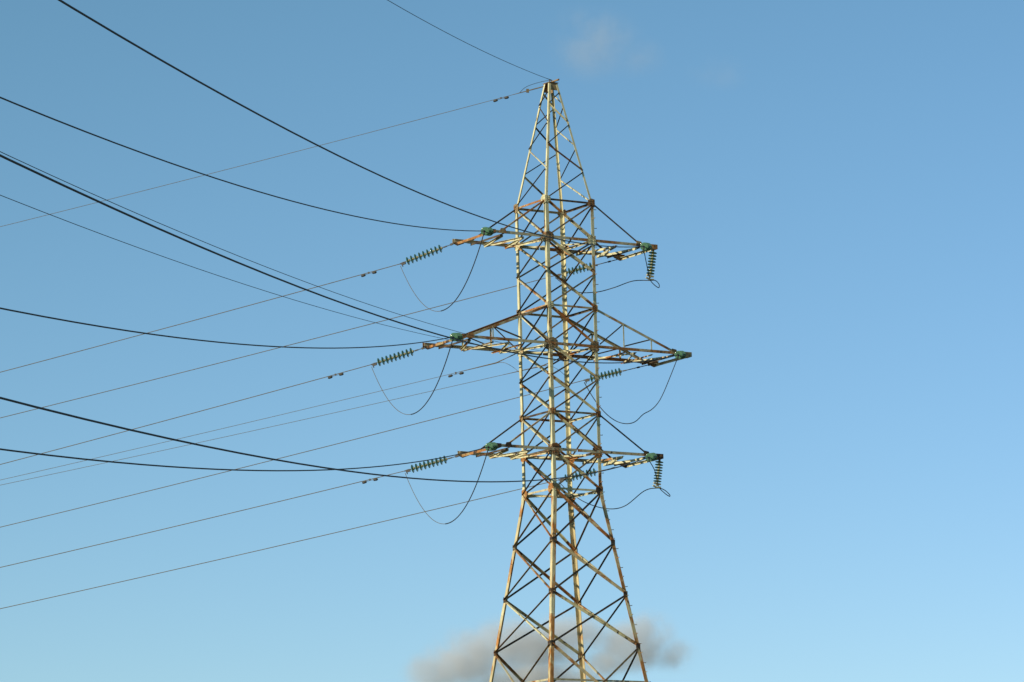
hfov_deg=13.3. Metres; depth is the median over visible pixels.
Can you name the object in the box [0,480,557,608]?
power wire
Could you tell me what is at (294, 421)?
communication cable
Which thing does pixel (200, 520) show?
power wire
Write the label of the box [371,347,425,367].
insulator string
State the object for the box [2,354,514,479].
communication cable
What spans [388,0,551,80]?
earth wire
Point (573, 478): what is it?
insulator string
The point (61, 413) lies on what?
power wire
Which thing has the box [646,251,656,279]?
insulator string
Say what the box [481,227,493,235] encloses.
insulator string
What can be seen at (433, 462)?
insulator string
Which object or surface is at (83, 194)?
power wire
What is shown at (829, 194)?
sky
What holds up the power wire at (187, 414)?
attached to the insulator string at (391, 357)
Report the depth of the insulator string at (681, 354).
151.96 m
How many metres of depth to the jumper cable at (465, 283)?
148.96 m
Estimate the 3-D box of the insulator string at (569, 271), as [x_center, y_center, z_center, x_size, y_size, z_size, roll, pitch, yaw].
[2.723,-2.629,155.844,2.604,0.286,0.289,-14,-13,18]
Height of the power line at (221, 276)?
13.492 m
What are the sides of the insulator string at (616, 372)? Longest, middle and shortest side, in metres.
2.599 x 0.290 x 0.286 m
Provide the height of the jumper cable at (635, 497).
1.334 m
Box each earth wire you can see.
[0,86,543,226]
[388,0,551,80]
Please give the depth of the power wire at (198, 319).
154.73 m
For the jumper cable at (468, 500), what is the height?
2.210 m
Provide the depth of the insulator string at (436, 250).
152.01 m
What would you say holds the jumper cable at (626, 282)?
hanging from the insulator string at (651, 261)
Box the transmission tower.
[423,79,691,681]
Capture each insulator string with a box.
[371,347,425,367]
[400,243,453,266]
[404,455,459,473]
[450,333,462,340]
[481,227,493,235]
[485,442,497,450]
[557,259,616,276]
[558,465,626,481]
[584,364,651,382]
[640,242,651,250]
[645,453,656,460]
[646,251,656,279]
[653,460,662,487]
[674,351,685,358]
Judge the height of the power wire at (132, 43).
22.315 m
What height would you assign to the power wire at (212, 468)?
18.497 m
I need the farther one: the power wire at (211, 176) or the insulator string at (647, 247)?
the insulator string at (647, 247)
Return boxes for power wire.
[0,97,475,230]
[0,154,676,362]
[0,264,398,372]
[0,307,452,348]
[0,364,370,464]
[0,397,648,481]
[0,447,487,470]
[0,471,403,567]
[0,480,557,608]
[1,276,552,417]
[2,380,583,526]
[58,0,643,246]
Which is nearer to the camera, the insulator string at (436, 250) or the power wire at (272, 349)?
the insulator string at (436, 250)
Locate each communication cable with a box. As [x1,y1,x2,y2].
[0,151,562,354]
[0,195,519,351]
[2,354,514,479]
[2,358,559,484]
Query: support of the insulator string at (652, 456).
attached to the transmission tower
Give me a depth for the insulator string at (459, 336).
147.12 m
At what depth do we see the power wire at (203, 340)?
95.29 m
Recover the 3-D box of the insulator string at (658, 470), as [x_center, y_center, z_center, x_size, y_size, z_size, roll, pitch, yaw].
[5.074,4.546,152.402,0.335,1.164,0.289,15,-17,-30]
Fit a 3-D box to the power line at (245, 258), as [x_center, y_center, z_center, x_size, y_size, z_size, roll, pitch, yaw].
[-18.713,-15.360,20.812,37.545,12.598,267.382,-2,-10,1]
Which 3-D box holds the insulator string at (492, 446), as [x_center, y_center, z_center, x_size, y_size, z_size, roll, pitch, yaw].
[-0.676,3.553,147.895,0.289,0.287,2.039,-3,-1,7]
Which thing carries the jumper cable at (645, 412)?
hanging from the insulator string at (616, 372)
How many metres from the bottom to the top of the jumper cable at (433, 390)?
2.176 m
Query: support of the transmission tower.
on the ground
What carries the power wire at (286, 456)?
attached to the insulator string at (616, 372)
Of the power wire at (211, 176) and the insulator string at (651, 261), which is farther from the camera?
the insulator string at (651, 261)
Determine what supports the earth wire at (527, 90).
attached to the transmission tower
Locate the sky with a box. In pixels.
[0,0,1023,681]
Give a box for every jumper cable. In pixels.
[372,339,452,414]
[400,233,483,311]
[405,449,488,523]
[555,248,659,292]
[559,459,669,508]
[584,357,677,423]

